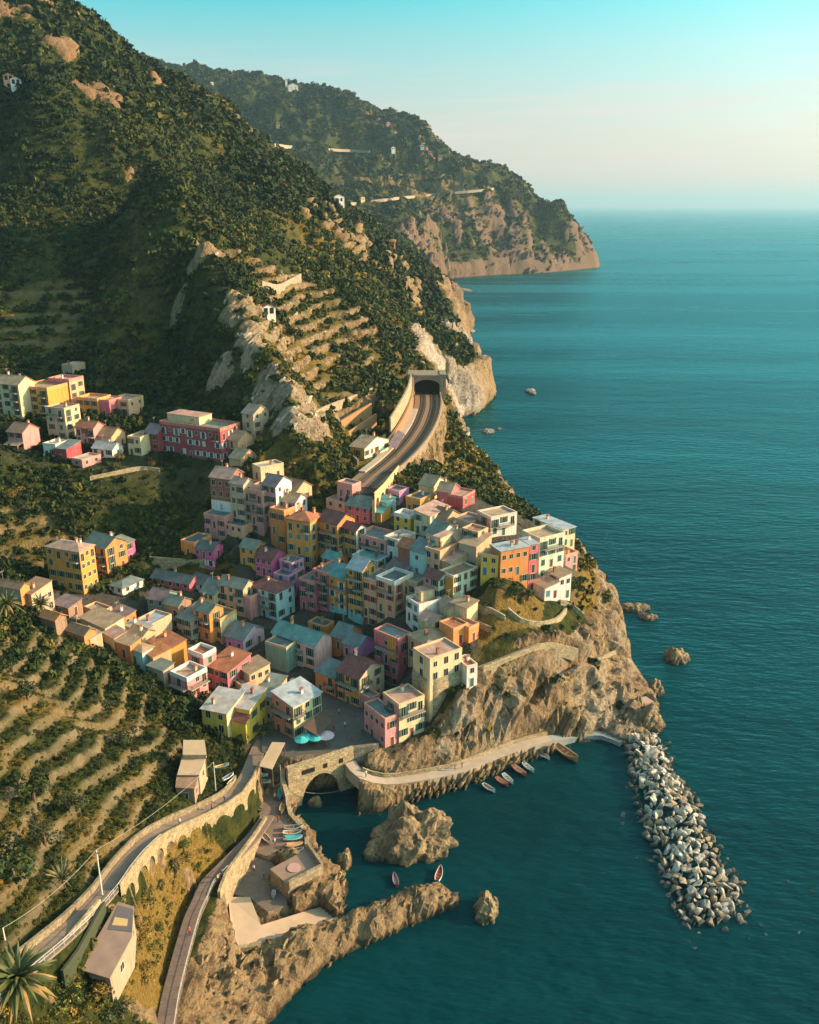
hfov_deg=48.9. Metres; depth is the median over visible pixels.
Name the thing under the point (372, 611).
window
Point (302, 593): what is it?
window
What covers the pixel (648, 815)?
boulder
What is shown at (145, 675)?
tree
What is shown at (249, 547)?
house
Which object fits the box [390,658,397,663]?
window
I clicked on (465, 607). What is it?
house
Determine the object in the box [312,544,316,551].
window
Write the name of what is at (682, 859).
boulder
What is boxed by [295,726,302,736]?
window
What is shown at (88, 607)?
house
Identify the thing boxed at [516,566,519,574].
door
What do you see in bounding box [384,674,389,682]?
window
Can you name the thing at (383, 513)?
house
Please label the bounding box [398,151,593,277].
cliff rock
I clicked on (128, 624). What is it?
house
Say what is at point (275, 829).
boat apron
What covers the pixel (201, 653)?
house
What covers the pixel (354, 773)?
quay
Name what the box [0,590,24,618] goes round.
palm tree
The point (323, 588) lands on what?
window
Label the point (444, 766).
quay wall
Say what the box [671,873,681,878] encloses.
boulder
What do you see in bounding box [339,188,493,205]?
road
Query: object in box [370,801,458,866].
sea rock
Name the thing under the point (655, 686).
sea rock
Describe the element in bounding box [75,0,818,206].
sky
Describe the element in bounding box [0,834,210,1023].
bank grass
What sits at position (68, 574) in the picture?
window
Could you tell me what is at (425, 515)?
house
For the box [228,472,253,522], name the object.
house
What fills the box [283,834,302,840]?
boat
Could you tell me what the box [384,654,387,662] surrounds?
door
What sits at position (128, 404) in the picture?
house
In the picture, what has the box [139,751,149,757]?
shrub
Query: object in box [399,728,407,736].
window
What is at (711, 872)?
boulder
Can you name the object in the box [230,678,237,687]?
window
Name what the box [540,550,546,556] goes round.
window
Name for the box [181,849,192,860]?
agave
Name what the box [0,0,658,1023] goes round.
terrain
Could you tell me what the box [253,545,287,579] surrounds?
house
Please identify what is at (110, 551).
window
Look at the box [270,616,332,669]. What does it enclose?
house
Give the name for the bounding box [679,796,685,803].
boulder
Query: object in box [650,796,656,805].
boulder
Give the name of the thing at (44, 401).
window
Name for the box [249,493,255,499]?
window
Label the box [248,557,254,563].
window
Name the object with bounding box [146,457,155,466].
tree
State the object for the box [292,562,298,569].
window
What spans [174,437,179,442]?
window
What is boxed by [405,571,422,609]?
house
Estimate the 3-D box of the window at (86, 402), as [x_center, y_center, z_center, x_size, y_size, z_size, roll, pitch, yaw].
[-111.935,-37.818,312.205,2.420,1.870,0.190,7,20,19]
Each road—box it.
[266,143,369,152]
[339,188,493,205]
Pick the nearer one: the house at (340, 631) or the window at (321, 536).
the house at (340, 631)
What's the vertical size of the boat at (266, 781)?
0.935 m
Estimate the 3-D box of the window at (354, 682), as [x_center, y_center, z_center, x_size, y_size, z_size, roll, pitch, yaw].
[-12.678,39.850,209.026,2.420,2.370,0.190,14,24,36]
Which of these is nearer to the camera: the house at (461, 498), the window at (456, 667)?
the window at (456, 667)
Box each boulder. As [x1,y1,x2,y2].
[625,744,633,748]
[627,756,633,762]
[628,733,634,742]
[628,767,634,773]
[634,731,639,739]
[637,810,642,816]
[638,784,645,788]
[638,817,645,822]
[639,774,645,783]
[642,824,651,836]
[643,824,652,831]
[644,804,649,811]
[645,811,652,820]
[645,834,651,840]
[647,820,653,826]
[648,748,657,755]
[648,781,654,789]
[650,737,659,744]
[650,767,657,779]
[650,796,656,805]
[651,756,658,762]
[652,826,657,834]
[653,809,662,816]
[653,835,659,841]
[653,839,657,846]
[653,849,662,855]
[655,767,670,773]
[655,819,664,825]
[658,863,665,872]
[660,836,667,845]
[661,858,668,868]
[662,752,669,762]
[662,774,669,779]
[662,872,675,879]
[663,794,672,800]
[663,803,672,807]
[664,844,670,854]
[665,780,672,788]
[668,797,676,805]
[668,818,676,827]
[670,853,675,860]
[671,862,679,872]
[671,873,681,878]
[671,884,681,891]
[673,780,680,786]
[673,815,682,821]
[673,844,684,856]
[674,809,688,814]
[674,876,686,884]
[675,829,687,837]
[677,844,687,851]
[677,895,683,901]
[678,909,685,915]
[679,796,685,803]
[679,857,686,862]
[680,863,692,872]
[680,916,690,921]
[683,820,692,825]
[683,828,690,834]
[684,805,692,811]
[685,856,692,862]
[685,903,695,914]
[687,885,698,899]
[688,846,697,858]
[689,861,702,877]
[691,816,699,826]
[692,853,704,865]
[692,880,701,885]
[693,827,698,835]
[693,873,699,880]
[693,907,702,915]
[693,915,701,922]
[694,803,702,806]
[697,813,705,819]
[698,820,705,826]
[698,899,705,907]
[699,888,706,895]
[701,843,707,849]
[701,867,708,874]
[702,831,709,836]
[704,836,710,841]
[705,899,711,909]
[705,917,713,926]
[707,908,713,916]
[708,870,715,874]
[708,889,716,898]
[709,833,715,842]
[710,874,721,882]
[710,895,716,904]
[711,848,717,852]
[711,856,719,867]
[712,902,721,909]
[715,882,723,888]
[715,908,726,921]
[718,865,724,873]
[718,887,724,894]
[718,893,728,902]
[720,874,730,882]
[720,902,729,907]
[721,882,733,890]
[721,906,729,914]
[727,897,734,910]
[728,882,735,888]
[729,875,738,884]
[729,891,740,898]
[736,913,744,923]
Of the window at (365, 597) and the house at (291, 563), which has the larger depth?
the house at (291, 563)
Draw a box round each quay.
[234,857,286,916]
[345,736,552,788]
[548,731,622,745]
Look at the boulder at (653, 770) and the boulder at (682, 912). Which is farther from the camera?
the boulder at (653, 770)
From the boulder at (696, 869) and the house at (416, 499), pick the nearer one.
the boulder at (696, 869)
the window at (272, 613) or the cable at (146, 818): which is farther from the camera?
the window at (272, 613)
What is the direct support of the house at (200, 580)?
on the terrain at (536, 702)
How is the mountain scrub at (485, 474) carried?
on the terrain at (536, 702)
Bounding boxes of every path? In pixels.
[0,739,263,1001]
[157,814,274,1023]
[478,643,539,669]
[559,651,610,674]
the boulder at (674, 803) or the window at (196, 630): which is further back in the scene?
the window at (196, 630)
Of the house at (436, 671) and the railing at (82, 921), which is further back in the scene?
the house at (436, 671)
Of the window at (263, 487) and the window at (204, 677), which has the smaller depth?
the window at (204, 677)
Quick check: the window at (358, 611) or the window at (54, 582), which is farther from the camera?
the window at (54, 582)
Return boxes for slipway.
[229,897,333,944]
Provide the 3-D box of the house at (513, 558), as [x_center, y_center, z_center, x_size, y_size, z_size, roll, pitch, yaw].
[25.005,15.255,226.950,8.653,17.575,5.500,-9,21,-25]
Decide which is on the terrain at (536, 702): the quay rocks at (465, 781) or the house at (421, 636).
the house at (421, 636)
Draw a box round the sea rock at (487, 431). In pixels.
[481,428,494,433]
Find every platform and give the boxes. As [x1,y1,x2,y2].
[270,848,318,902]
[358,408,417,472]
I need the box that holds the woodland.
[156,58,593,273]
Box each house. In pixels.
[0,368,34,418]
[0,572,30,606]
[2,73,13,87]
[3,420,39,449]
[10,77,21,91]
[25,576,54,609]
[29,379,69,416]
[38,602,67,636]
[42,437,65,456]
[43,537,97,594]
[45,402,80,438]
[48,374,84,402]
[52,439,81,462]
[54,593,83,618]
[61,361,84,373]
[64,616,97,644]
[71,452,100,467]
[74,416,104,444]
[76,393,110,414]
[78,604,124,638]
[82,902,136,1001]
[84,531,127,573]
[84,601,111,612]
[88,625,103,647]
[91,434,123,457]
[96,420,125,444]
[99,395,122,416]
[102,620,127,653]
[108,575,144,595]
[109,394,144,416]
[111,601,136,623]
[112,533,135,562]
[114,629,141,664]
[124,616,153,629]
[127,430,150,455]
[127,623,156,643]
[132,635,154,670]
[137,609,172,635]
[144,417,163,451]
[145,587,178,612]
[146,657,174,688]
[147,629,187,666]
[147,637,171,661]
[149,567,197,591]
[159,409,239,461]
[162,591,190,630]
[168,660,209,697]
[175,601,198,639]
[180,532,210,556]
[187,642,216,686]
[191,592,224,642]
[193,533,224,569]
[193,572,219,590]
[198,572,220,604]
[199,686,244,736]
[203,508,232,542]
[207,645,251,688]
[208,463,244,512]
[215,607,236,643]
[217,574,255,616]
[223,619,265,650]
[226,521,252,539]
[227,423,253,452]
[227,444,256,466]
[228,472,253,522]
[230,683,267,742]
[235,672,255,689]
[238,537,267,570]
[241,397,269,443]
[241,654,270,685]
[243,481,267,535]
[244,592,260,620]
[252,459,283,483]
[252,576,295,620]
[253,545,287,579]
[260,473,292,526]
[260,672,287,721]
[261,303,276,327]
[265,634,297,672]
[269,502,300,550]
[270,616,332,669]
[270,676,322,738]
[273,567,304,597]
[279,554,303,572]
[280,488,307,511]
[284,502,321,573]
[289,478,311,500]
[299,570,318,611]
[308,616,333,633]
[311,560,333,611]
[313,657,341,696]
[317,508,354,554]
[321,548,348,563]
[325,558,347,614]
[326,494,345,512]
[330,615,363,656]
[331,194,343,207]
[335,649,385,706]
[337,478,360,501]
[341,520,367,562]
[341,630,373,656]
[345,488,377,523]
[345,551,376,624]
[349,428,388,458]
[352,548,390,568]
[359,196,364,202]
[359,526,393,553]
[360,681,372,692]
[360,688,379,708]
[363,568,386,625]
[364,697,397,747]
[371,502,394,523]
[374,567,412,622]
[374,623,410,685]
[380,494,396,516]
[383,683,425,742]
[384,529,415,559]
[384,556,411,571]
[386,484,408,504]
[394,508,413,531]
[396,536,415,562]
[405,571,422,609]
[406,489,434,509]
[406,585,440,631]
[406,619,447,666]
[408,536,435,573]
[412,637,461,722]
[413,499,451,538]
[416,608,445,629]
[417,468,446,498]
[422,567,445,597]
[424,519,458,540]
[425,530,458,569]
[436,477,459,503]
[436,499,460,524]
[437,589,454,617]
[439,616,467,646]
[440,547,467,568]
[440,561,477,598]
[448,487,474,508]
[449,591,479,620]
[452,522,462,542]
[453,511,477,527]
[453,617,478,642]
[457,527,492,567]
[461,654,477,690]
[462,523,487,537]
[476,505,516,537]
[480,543,498,585]
[489,539,529,587]
[518,534,539,589]
[522,524,564,577]
[532,514,576,548]
[532,571,559,601]
[546,565,572,600]
[563,546,577,570]
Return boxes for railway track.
[358,394,425,484]
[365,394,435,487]
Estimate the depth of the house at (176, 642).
216.44 m
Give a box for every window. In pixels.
[11,386,17,392]
[12,394,18,400]
[13,403,19,409]
[15,433,21,438]
[32,404,37,409]
[40,391,45,397]
[41,399,46,404]
[49,424,54,428]
[49,569,56,575]
[51,579,57,585]
[56,551,60,558]
[57,570,64,576]
[65,572,72,578]
[66,409,70,416]
[71,384,75,390]
[71,554,78,561]
[73,564,80,569]
[74,573,81,579]
[75,584,82,590]
[80,553,84,561]
[81,428,86,433]
[84,400,89,405]
[87,430,93,436]
[100,557,105,564]
[107,547,114,555]
[108,555,115,564]
[109,562,115,569]
[119,550,125,557]
[120,959,124,973]
[127,438,133,443]
[127,542,132,549]
[135,448,140,452]
[151,435,156,439]
[152,444,157,448]
[167,436,173,441]
[173,428,178,435]
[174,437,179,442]
[176,618,182,624]
[180,428,185,433]
[183,620,189,626]
[184,629,190,636]
[186,430,192,437]
[187,439,192,444]
[192,656,199,663]
[193,627,198,635]
[194,440,199,445]
[195,450,200,455]
[200,432,205,438]
[201,451,207,456]
[202,672,206,681]
[204,518,210,523]
[205,710,210,718]
[207,560,214,566]
[208,452,214,457]
[208,655,211,663]
[208,667,213,674]
[213,610,219,620]
[214,443,220,448]
[215,453,220,458]
[217,520,223,526]
[218,530,224,536]
[218,724,223,732]
[219,593,226,599]
[219,671,227,679]
[220,585,224,593]
[220,682,227,687]
[230,668,236,677]
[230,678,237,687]
[235,589,242,597]
[236,487,242,492]
[236,606,243,612]
[237,498,243,504]
[238,509,244,515]
[246,639,251,647]
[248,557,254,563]
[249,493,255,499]
[251,708,256,718]
[252,722,257,732]
[256,507,262,514]
[257,516,263,522]
[260,699,265,710]
[262,486,268,491]
[268,593,274,601]
[269,496,275,502]
[269,602,275,610]
[269,611,275,616]
[270,512,276,518]
[277,514,283,520]
[278,536,284,542]
[279,592,282,600]
[279,608,284,616]
[282,561,288,568]
[285,719,291,724]
[285,726,292,735]
[286,706,289,715]
[287,543,294,549]
[288,522,292,530]
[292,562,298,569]
[294,705,302,717]
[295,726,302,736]
[297,655,302,661]
[299,580,306,587]
[300,590,306,596]
[302,525,309,532]
[303,556,310,562]
[304,566,311,571]
[304,710,311,719]
[306,647,313,656]
[306,658,313,665]
[307,584,314,592]
[308,601,315,608]
[311,523,315,531]
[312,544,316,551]
[313,624,319,630]
[313,695,320,707]
[313,705,320,715]
[318,533,324,541]
[319,543,324,548]
[320,574,326,582]
[320,584,326,592]
[321,594,327,602]
[324,534,330,540]
[326,688,333,693]
[328,677,331,686]
[329,589,335,596]
[331,537,337,545]
[331,546,337,551]
[336,672,343,682]
[337,690,344,698]
[338,581,344,590]
[338,593,344,602]
[338,604,345,610]
[343,528,348,534]
[343,536,348,543]
[347,587,354,594]
[348,597,354,604]
[349,538,355,545]
[350,547,355,553]
[351,678,358,688]
[351,696,358,704]
[354,571,361,580]
[355,582,361,590]
[355,592,361,596]
[355,599,362,606]
[355,609,362,616]
[358,528,363,535]
[362,675,368,686]
[363,570,368,576]
[363,581,368,588]
[363,594,368,600]
[369,596,375,603]
[369,608,376,615]
[369,618,376,625]
[370,583,374,590]
[374,648,381,656]
[375,667,380,675]
[377,580,383,587]
[377,592,383,598]
[377,611,384,619]
[378,559,383,566]
[380,543,383,550]
[384,663,389,671]
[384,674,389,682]
[386,595,393,601]
[387,539,393,546]
[388,585,391,593]
[388,701,393,711]
[388,719,396,728]
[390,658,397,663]
[390,677,397,685]
[396,583,402,593]
[396,592,402,600]
[396,603,402,611]
[399,706,407,717]
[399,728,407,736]
[401,641,407,652]
[406,600,411,608]
[407,701,416,710]
[407,715,415,722]
[409,586,414,592]
[413,614,417,622]
[414,514,421,520]
[416,712,424,718]
[416,721,424,730]
[418,700,422,710]
[419,656,422,664]
[419,667,422,676]
[431,579,437,586]
[433,671,437,679]
[438,589,444,596]
[444,655,448,663]
[454,575,460,582]
[454,585,460,592]
[454,652,458,660]
[454,664,458,671]
[462,529,469,535]
[470,531,477,537]
[470,569,476,576]
[470,578,476,586]
[481,516,486,525]
[491,519,498,527]
[500,516,507,522]
[520,574,528,580]
[529,553,537,559]
[529,573,536,579]
[535,520,540,525]
[540,541,547,549]
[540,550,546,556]
[548,549,555,554]
[549,538,555,544]
[557,545,563,551]
[569,527,575,534]
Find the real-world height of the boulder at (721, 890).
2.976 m
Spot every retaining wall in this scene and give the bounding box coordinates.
[19,775,236,953]
[64,899,100,939]
[217,816,266,906]
[375,377,413,456]
[482,642,578,674]
[561,650,615,674]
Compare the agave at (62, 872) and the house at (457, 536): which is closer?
the agave at (62, 872)
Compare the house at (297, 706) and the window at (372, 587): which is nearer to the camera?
the house at (297, 706)
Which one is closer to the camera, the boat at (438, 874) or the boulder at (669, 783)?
the boat at (438, 874)
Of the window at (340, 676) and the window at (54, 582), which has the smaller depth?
the window at (340, 676)
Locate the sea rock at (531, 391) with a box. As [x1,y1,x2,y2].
[525,388,536,394]
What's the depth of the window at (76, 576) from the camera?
241.01 m
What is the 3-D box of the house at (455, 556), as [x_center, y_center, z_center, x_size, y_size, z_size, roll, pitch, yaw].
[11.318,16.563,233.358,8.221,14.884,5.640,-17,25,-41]
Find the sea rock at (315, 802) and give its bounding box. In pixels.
[307,796,322,807]
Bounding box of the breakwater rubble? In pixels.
[624,733,750,926]
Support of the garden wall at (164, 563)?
on the terrain at (536, 702)
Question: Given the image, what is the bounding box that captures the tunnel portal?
[408,370,446,398]
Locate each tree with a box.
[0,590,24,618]
[0,650,31,673]
[0,831,36,883]
[0,941,57,1023]
[4,486,23,497]
[8,765,52,801]
[16,679,37,701]
[18,500,31,510]
[25,816,64,847]
[28,592,54,612]
[49,975,87,1017]
[54,789,88,813]
[59,977,82,1007]
[87,979,115,1002]
[101,995,135,1023]
[110,725,140,745]
[113,450,124,461]
[135,920,154,944]
[140,959,157,992]
[141,672,158,680]
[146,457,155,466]
[146,885,157,909]
[169,857,181,872]
[179,838,191,852]
[186,687,198,698]
[255,722,274,735]
[286,326,302,336]
[346,332,364,341]
[390,317,402,330]
[479,598,494,607]
[498,577,513,590]
[505,584,525,600]
[521,588,537,600]
[587,560,596,572]
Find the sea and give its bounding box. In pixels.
[269,207,818,1023]
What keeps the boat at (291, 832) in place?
on the boat apron
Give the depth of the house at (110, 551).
253.39 m
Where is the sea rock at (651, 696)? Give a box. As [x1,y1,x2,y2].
[644,692,658,712]
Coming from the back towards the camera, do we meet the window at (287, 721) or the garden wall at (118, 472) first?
the garden wall at (118, 472)
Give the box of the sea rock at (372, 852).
[362,838,385,861]
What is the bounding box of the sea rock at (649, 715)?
[622,696,665,732]
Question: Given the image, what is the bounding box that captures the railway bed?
[352,394,439,488]
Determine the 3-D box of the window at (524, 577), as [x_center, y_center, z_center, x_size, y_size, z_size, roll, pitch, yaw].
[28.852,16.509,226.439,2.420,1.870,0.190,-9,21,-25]
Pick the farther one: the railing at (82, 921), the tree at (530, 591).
the tree at (530, 591)
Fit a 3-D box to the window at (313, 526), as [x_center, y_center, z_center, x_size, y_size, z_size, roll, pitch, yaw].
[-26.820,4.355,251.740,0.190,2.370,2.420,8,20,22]
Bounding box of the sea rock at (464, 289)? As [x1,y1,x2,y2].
[459,288,472,291]
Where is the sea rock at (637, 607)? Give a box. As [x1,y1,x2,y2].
[621,602,650,612]
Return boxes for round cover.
[287,863,300,872]
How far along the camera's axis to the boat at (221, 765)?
178.48 m
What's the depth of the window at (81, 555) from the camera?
239.63 m
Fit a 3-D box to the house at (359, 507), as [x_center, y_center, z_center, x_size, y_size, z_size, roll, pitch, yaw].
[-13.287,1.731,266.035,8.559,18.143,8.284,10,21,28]
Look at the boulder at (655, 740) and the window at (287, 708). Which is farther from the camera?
the boulder at (655, 740)
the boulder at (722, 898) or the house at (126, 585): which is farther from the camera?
the house at (126, 585)
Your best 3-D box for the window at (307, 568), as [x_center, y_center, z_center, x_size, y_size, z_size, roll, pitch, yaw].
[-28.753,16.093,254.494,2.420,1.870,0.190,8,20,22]
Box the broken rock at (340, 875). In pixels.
[135,718,470,1023]
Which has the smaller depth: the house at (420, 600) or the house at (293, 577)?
the house at (420, 600)
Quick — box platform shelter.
[388,430,404,450]
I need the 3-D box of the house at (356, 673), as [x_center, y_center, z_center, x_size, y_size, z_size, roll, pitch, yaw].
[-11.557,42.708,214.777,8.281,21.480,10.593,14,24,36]
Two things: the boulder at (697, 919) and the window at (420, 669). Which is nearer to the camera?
the boulder at (697, 919)
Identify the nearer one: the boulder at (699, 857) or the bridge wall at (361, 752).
the boulder at (699, 857)
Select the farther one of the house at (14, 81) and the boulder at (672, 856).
the house at (14, 81)
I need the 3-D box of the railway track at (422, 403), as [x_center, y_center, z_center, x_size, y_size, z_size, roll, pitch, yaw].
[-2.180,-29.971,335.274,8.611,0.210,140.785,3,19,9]
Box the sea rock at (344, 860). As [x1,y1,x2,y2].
[336,848,351,871]
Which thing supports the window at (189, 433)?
in the house at (198, 434)
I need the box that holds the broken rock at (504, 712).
[434,536,643,751]
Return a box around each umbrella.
[294,735,307,748]
[301,732,312,745]
[309,734,320,746]
[320,730,333,744]
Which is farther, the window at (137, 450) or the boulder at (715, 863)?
the window at (137, 450)
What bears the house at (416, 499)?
on the terrain at (536, 702)
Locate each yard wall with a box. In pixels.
[340,403,371,427]
[346,448,358,464]
[349,413,376,436]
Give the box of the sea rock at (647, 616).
[638,612,657,620]
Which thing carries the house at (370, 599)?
on the terrain at (536, 702)
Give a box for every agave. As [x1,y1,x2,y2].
[44,856,78,888]
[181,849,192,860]
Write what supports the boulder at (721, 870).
on the breakwater rubble
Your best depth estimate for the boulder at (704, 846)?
175.70 m
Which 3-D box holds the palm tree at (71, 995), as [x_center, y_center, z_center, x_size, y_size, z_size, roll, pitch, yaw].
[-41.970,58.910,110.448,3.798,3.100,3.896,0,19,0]
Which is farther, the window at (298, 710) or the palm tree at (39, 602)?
the palm tree at (39, 602)
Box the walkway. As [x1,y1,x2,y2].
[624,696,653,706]
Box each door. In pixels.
[74,606,77,614]
[336,640,339,648]
[364,607,367,615]
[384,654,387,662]
[390,736,393,745]
[410,726,413,736]
[416,525,419,533]
[470,677,473,686]
[482,567,486,575]
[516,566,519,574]
[531,564,534,571]
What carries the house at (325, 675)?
on the terrain at (536, 702)
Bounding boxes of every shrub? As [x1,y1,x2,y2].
[0,917,10,930]
[29,872,45,883]
[34,812,45,823]
[37,699,50,706]
[47,851,59,862]
[57,750,73,759]
[72,816,89,828]
[84,826,93,836]
[92,713,99,721]
[92,865,103,877]
[93,759,105,765]
[100,751,110,760]
[102,700,114,706]
[105,820,111,826]
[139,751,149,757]
[151,731,159,738]
[171,751,179,759]
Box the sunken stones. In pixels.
[620,738,814,948]
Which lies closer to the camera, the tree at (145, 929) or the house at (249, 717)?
the tree at (145, 929)
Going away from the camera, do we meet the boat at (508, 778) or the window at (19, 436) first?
the boat at (508, 778)
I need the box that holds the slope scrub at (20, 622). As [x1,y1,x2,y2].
[0,358,637,755]
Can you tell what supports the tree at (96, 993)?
on the terrain at (536, 702)
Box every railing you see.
[0,834,160,998]
[173,865,227,1023]
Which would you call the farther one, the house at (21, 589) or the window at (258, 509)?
the window at (258, 509)
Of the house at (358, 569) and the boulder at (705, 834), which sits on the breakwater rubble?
the boulder at (705, 834)
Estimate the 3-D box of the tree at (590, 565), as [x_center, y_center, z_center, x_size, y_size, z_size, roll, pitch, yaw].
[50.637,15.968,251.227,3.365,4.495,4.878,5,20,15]
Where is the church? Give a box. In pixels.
[285,79,297,91]
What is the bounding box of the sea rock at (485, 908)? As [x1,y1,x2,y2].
[473,890,498,925]
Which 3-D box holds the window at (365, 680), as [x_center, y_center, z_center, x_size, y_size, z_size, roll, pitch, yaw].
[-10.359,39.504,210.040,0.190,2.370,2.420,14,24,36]
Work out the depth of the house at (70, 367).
350.30 m
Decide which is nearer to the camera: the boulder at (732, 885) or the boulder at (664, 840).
the boulder at (732, 885)
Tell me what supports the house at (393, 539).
on the terrain at (536, 702)
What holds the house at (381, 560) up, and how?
on the terrain at (536, 702)
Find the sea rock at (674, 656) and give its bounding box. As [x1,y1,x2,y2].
[663,646,690,664]
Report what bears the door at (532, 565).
in the house at (532, 558)
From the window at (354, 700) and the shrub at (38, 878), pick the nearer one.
the shrub at (38, 878)
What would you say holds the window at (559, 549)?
in the house at (550, 539)
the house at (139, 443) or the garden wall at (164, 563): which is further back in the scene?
the house at (139, 443)
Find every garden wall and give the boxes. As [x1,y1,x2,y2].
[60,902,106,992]
[89,466,159,479]
[149,556,205,569]
[475,619,492,632]
[478,604,504,620]
[508,607,566,626]
[560,600,583,617]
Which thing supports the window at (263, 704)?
in the house at (249, 717)
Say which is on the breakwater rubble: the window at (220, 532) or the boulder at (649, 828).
the boulder at (649, 828)
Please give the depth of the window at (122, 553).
255.92 m
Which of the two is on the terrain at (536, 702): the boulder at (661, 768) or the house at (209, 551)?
the house at (209, 551)
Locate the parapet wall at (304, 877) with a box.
[288,843,323,890]
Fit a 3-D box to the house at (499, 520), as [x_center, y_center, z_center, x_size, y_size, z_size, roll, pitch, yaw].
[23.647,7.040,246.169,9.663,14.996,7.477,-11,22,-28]
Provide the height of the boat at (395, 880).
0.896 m
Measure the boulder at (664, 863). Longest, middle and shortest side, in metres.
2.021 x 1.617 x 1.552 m
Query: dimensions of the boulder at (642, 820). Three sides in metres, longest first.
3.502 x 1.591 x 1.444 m
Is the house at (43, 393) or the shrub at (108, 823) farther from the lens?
the house at (43, 393)
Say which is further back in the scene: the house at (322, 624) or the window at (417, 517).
the window at (417, 517)
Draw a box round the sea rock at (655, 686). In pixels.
[649,679,664,696]
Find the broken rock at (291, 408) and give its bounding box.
[214,250,538,510]
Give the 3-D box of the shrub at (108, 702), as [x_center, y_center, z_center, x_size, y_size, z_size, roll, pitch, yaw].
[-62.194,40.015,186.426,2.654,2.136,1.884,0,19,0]
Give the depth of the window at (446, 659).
199.85 m
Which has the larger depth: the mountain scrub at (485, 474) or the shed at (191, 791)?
the mountain scrub at (485, 474)
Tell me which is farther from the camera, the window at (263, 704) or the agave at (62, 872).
the window at (263, 704)
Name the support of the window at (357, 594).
in the house at (358, 569)
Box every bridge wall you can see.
[286,746,353,805]
[353,742,378,786]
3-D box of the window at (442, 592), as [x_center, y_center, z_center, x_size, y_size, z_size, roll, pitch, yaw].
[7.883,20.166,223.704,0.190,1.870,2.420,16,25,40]
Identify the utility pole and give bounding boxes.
[92,850,102,894]
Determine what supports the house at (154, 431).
on the terrain at (536, 702)
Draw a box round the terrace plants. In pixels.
[0,609,407,1023]
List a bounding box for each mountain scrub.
[0,0,477,359]
[0,60,526,502]
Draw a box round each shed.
[175,776,198,803]
[177,756,207,793]
[183,740,207,776]
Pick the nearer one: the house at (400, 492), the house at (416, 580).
the house at (416, 580)
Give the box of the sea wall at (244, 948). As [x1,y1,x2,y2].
[239,917,338,953]
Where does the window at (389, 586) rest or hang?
in the house at (390, 589)
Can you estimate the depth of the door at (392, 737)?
195.77 m
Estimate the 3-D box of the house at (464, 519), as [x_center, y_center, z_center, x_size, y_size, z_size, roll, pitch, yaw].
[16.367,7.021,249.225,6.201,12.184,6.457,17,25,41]
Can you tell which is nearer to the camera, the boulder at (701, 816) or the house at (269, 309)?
the boulder at (701, 816)
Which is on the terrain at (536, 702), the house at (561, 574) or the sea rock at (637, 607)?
the house at (561, 574)
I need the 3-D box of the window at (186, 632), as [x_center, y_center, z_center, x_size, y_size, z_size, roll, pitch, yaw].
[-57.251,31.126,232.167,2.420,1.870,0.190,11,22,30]
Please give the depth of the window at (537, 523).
255.77 m
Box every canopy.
[259,742,284,786]
[303,711,332,744]
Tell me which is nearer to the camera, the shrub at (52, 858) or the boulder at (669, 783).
the shrub at (52, 858)
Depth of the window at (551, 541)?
233.42 m
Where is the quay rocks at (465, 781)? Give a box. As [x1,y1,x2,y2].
[397,743,557,802]
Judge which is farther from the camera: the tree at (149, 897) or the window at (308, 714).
the window at (308, 714)
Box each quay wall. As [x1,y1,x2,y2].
[280,767,309,846]
[363,731,546,777]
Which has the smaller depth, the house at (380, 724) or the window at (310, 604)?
the house at (380, 724)
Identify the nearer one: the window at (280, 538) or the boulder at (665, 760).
the boulder at (665, 760)
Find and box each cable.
[1,807,94,849]
[3,854,92,927]
[97,776,198,849]
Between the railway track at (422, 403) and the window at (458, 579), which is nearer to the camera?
the window at (458, 579)
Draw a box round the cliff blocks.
[422,320,495,446]
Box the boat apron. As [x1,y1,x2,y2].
[256,771,305,862]
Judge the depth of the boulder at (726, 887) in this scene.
165.82 m
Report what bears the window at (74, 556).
in the house at (72, 566)
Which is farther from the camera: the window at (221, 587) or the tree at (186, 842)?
the window at (221, 587)
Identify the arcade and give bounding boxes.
[118,761,260,899]
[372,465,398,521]
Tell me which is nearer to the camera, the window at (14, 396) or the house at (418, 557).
the house at (418, 557)
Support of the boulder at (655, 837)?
in the sea
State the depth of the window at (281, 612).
242.51 m
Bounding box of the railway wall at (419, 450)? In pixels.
[379,392,441,486]
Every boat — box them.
[214,762,228,768]
[222,772,233,780]
[261,779,270,783]
[262,833,270,843]
[271,889,275,897]
[277,787,282,799]
[279,801,285,813]
[283,829,301,834]
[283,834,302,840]
[284,824,302,829]
[285,841,302,846]
[393,872,398,886]
[435,865,442,881]
[482,781,494,792]
[495,776,508,786]
[502,772,512,783]
[512,763,526,776]
[522,762,533,772]
[538,751,549,759]
[555,742,578,762]
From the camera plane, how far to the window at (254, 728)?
199.31 m
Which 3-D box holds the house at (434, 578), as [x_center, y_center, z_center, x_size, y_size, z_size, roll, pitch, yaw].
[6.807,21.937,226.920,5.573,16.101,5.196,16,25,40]
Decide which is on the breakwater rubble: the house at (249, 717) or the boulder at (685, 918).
the boulder at (685, 918)
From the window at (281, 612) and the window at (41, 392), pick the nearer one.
the window at (281, 612)
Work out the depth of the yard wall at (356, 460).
293.05 m
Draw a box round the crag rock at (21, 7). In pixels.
[0,0,479,415]
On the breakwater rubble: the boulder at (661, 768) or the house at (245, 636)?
the boulder at (661, 768)
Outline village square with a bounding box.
[262,692,379,773]
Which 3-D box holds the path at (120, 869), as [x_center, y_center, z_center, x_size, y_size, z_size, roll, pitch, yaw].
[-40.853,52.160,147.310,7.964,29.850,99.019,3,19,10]
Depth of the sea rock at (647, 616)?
275.44 m
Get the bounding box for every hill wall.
[261,273,301,293]
[302,384,377,418]
[389,374,411,433]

